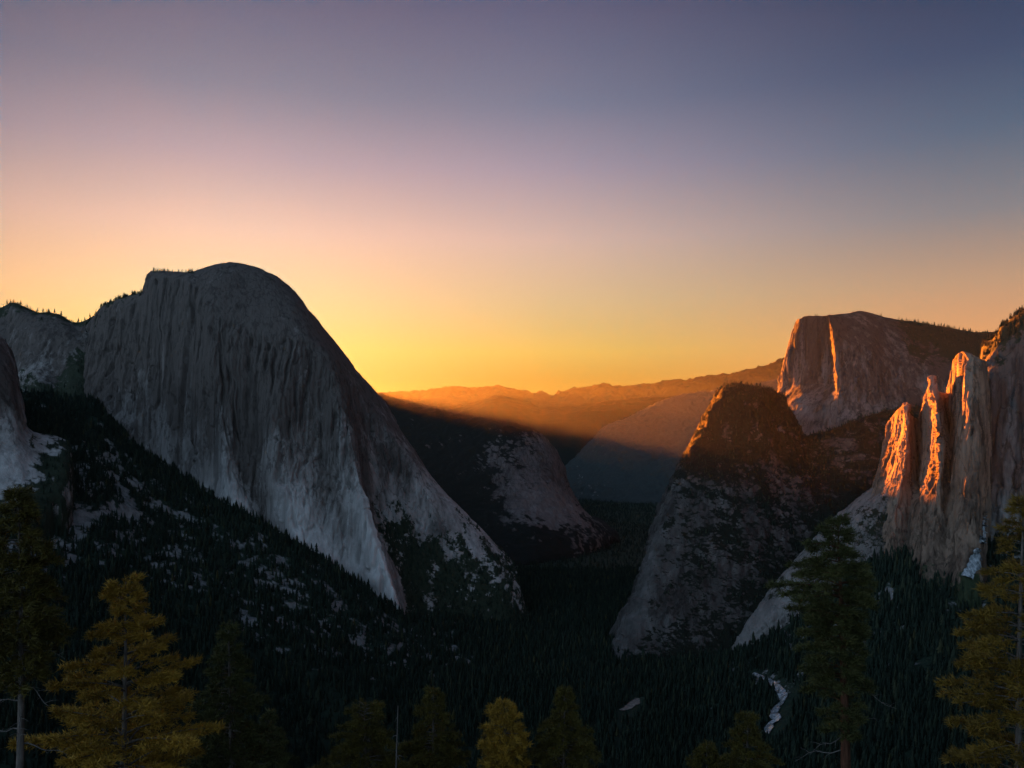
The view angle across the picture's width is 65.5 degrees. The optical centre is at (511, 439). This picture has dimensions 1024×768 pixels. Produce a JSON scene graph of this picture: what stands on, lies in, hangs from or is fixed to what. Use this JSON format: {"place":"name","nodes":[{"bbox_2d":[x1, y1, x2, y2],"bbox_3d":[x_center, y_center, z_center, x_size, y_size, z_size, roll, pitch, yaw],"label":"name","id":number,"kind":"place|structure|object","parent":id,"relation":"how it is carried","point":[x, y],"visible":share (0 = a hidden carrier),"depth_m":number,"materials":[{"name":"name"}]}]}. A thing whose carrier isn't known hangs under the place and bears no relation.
{"place":"outdoors","nodes":[
{"label":"outdoors","id":0,"kind":"place"},
{"bbox_2d":[0,336,74,539],"bbox_3d":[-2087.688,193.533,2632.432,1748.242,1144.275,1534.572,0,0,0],"label":"cliff","id":1,"kind":"structure","parent":0,"point":[21,457],"depth_m":2233.09,"materials":[{"name":"stone"}]},
{"bbox_2d":[0,302,91,396],"bbox_3d":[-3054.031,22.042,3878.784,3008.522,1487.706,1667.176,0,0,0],"label":"mountain","id":2,"kind":"structure","parent":0,"point":[45,347],"depth_m":3463.21,"materials":[{"name":"stone"}]},
{"bbox_2d":[0,391,563,767],"bbox_3d":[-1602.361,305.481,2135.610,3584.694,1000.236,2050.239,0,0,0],"label":"hillside","id":3,"kind":"structure","parent":0,"point":[85,515],"depth_m":2339.19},
{"bbox_2d":[0,383,574,767],"bbox_3d":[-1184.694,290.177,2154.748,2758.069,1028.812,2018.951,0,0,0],"label":"forest","id":4,"kind":"object","parent":3,"relation":"on","point":[86,575],"visible":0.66,"depth_m":2262.52,"materials":[{"name":"green plant"}]},
{"bbox_2d":[83,262,527,623],"bbox_3d":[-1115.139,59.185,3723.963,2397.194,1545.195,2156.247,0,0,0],"label":"mountain","id":5,"kind":"structure","parent":0,"point":[249,387],"depth_m":3014.00,"materials":[{"name":"stone"}]},
{"bbox_2d":[377,392,494,418],"bbox_3d":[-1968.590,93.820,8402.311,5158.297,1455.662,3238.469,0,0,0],"label":"ridge","id":6,"kind":"structure","parent":0,"point":[383,396],"depth_m":8061.84,"materials":[{"name":"brown stone"}]},
{"bbox_2d":[324,500,655,767],"bbox_3d":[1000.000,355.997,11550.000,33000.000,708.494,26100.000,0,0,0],"label":"ground","id":7,"kind":"structure","parent":0,"point":[619,712],"depth_m":2714.36,"materials":[{"name":"green plant"}]},
{"bbox_2d":[0,485,77,767],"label":"fir tree","id":8,"kind":"object","parent":7,"relation":"on","point":[39,586],"visible":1,"depth_m":39.68,"materials":[{"name":"green plant"}]},
{"bbox_2d":[5,571,228,767],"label":"fir tree","id":9,"kind":"object","parent":7,"relation":"on","point":[89,751],"visible":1,"depth_m":44.48,"materials":[{"name":"green plant"}]},
{"bbox_2d":[181,620,289,767],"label":"fir tree","id":10,"kind":"object","parent":7,"relation":"on","point":[249,737],"visible":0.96,"depth_m":54.41,"materials":[{"name":"green plant"}]},
{"bbox_2d":[238,707,301,767],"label":"fir tree","id":11,"kind":"object","parent":7,"relation":"on","point":[270,716],"visible":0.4,"depth_m":71.79,"materials":[{"name":"green plant"}]},
{"bbox_2d":[308,697,410,767],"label":"fir tree","id":12,"kind":"object","parent":7,"relation":"on","point":[351,745],"visible":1,"depth_m":61.31,"materials":[{"name":"green plant"}]},
{"bbox_2d":[393,709,402,767],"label":"dead tree","id":13,"kind":"object","parent":7,"relation":"on","point":[396,741],"visible":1,"depth_m":60.01,"materials":[{"name":"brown wood"}]},
{"bbox_2d":[397,684,470,767],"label":"fir tree","id":14,"kind":"object","parent":7,"relation":"on","point":[417,748],"visible":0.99,"depth_m":65.41,"materials":[{"name":"green plant"}]},
{"bbox_2d":[476,697,535,767],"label":"fir tree","id":15,"kind":"object","parent":7,"relation":"on","point":[504,720],"visible":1,"depth_m":63.44,"materials":[{"name":"green plant"}]},
{"bbox_2d":[0,267,1023,657],"bbox_3d":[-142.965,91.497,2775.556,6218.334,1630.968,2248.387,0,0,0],"label":"forest","id":16,"kind":"object","parent":7,"relation":"on","point":[508,557],"visible":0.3,"depth_m":3026.36,"materials":[{"name":"green plant"}]},
{"bbox_2d":[391,498,704,767],"bbox_3d":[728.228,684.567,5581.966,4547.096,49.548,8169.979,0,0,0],"label":"forest","id":17,"kind":"object","parent":7,"relation":"on","point":[619,579],"visible":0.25,"depth_m":2495.87,"materials":[{"name":"green plant"}]},
{"bbox_2d":[517,685,602,767],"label":"fir tree","id":18,"kind":"object","parent":7,"relation":"on","point":[558,736],"visible":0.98,"depth_m":65.31,"materials":[{"name":"green plant"}]},
{"bbox_2d":[685,739,724,767],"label":"fir tree","id":19,"kind":"object","parent":7,"relation":"on","point":[711,753],"visible":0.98,"depth_m":69.72,"materials":[{"name":"green plant"}]},
{"bbox_2d":[705,709,784,767],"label":"fir tree","id":20,"kind":"object","parent":7,"relation":"on","point":[741,746],"visible":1,"depth_m":67.52,"materials":[{"name":"green plant"}]},
{"bbox_2d":[764,512,897,767],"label":"pine tree","id":21,"kind":"object","parent":7,"relation":"on","point":[847,618],"visible":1,"depth_m":49.41,"materials":[{"name":"green plant"}]},
{"bbox_2d":[933,493,1023,767],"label":"fir tree","id":22,"kind":"object","parent":7,"relation":"on","point":[1013,692],"visible":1,"depth_m":41.10,"materials":[{"name":"green plant"}]},
{"bbox_2d":[383,398,620,565],"bbox_3d":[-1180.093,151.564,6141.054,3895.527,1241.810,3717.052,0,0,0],"label":"ridge","id":23,"kind":"structure","parent":0,"point":[505,485],"depth_m":5144.76,"materials":[{"name":"grey stone"}]},
{"bbox_2d":[0,0,1023,394],"label":"sky","id":24,"kind":"structure","parent":0,"point":[548,196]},
{"bbox_2d":[400,395,673,465],"bbox_3d":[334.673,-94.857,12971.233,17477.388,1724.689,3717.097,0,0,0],"label":"mountain range","id":25,"kind":"structure","parent":0,"point":[569,432],"depth_m":11592.39,"materials":[{"name":"brown stone"}]},
{"bbox_2d":[379,357,784,406],"bbox_3d":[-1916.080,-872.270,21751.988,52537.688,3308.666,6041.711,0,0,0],"label":"mountain range","id":26,"kind":"structure","parent":0,"point":[444,396],"depth_m":21556.58,"materials":[{"name":"brown stone"}]},
{"bbox_2d":[619,698,639,710],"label":"clearing","id":27,"kind":"structure","parent":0,"point":[632,703],"depth_m":2121.66,"materials":[{"name":"grey stone"}]},
{"bbox_2d":[565,379,777,503],"bbox_3d":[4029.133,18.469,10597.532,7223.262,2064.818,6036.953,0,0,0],"label":"ridge","id":28,"kind":"structure","parent":0,"point":[636,457],"depth_m":9730.63,"materials":[{"name":"stone"}]},
{"bbox_2d":[609,383,920,661],"bbox_3d":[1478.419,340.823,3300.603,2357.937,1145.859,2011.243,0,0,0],"label":"mountain","id":29,"kind":"structure","parent":0,"point":[676,540],"depth_m":2819.63,"materials":[{"name":"grey stone"}]},
{"bbox_2d":[754,672,787,733],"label":"river","id":30,"kind":"structure","parent":0,"point":[782,693],"depth_m":1742.36,"materials":[{"name":"white liquid"}]},
{"bbox_2d":[731,488,904,650],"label":"cliff","id":31,"kind":"structure","parent":0,"point":[865,510],"depth_m":2266.40,"materials":[{"name":"stone"}]},
{"bbox_2d":[639,543,1023,767],"bbox_3d":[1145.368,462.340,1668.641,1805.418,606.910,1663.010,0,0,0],"label":"hillside","id":32,"kind":"structure","parent":0,"point":[784,712],"depth_m":1712.69,"materials":[{"name":"green plant"}]},
{"bbox_2d":[636,526,1023,767],"bbox_3d":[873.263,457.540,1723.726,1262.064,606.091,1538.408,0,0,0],"label":"forest","id":33,"kind":"object","parent":32,"relation":"on","point":[923,715],"visible":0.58,"depth_m":1682.41,"materials":[{"name":"green plant"}]},
{"bbox_2d":[776,311,997,435],"bbox_3d":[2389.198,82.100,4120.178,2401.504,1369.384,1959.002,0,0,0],"label":"mountain","id":34,"kind":"structure","parent":0,"point":[837,370],"depth_m":3502.96,"materials":[{"name":"stone"}]},
{"bbox_2d":[871,351,992,609],"bbox_3d":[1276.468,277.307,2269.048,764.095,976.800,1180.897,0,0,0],"label":"cliff","id":35,"kind":"structure","parent":0,"point":[933,477],"depth_m":1891.11,"materials":[{"name":"stone"}]},
{"bbox_2d":[961,516,988,578],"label":"waterfall","id":36,"kind":"structure","parent":35,"relation":"on","point":[973,566],"depth_m":1753.01,"materials":[{"name":"white liquid"}]},
{"bbox_2d":[980,310,1023,541],"bbox_3d":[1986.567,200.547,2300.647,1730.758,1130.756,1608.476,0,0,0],"label":"cliff","id":37,"kind":"structure","parent":0,"point":[1006,378],"depth_m":2015.46,"materials":[{"name":"stone"}]}
]}

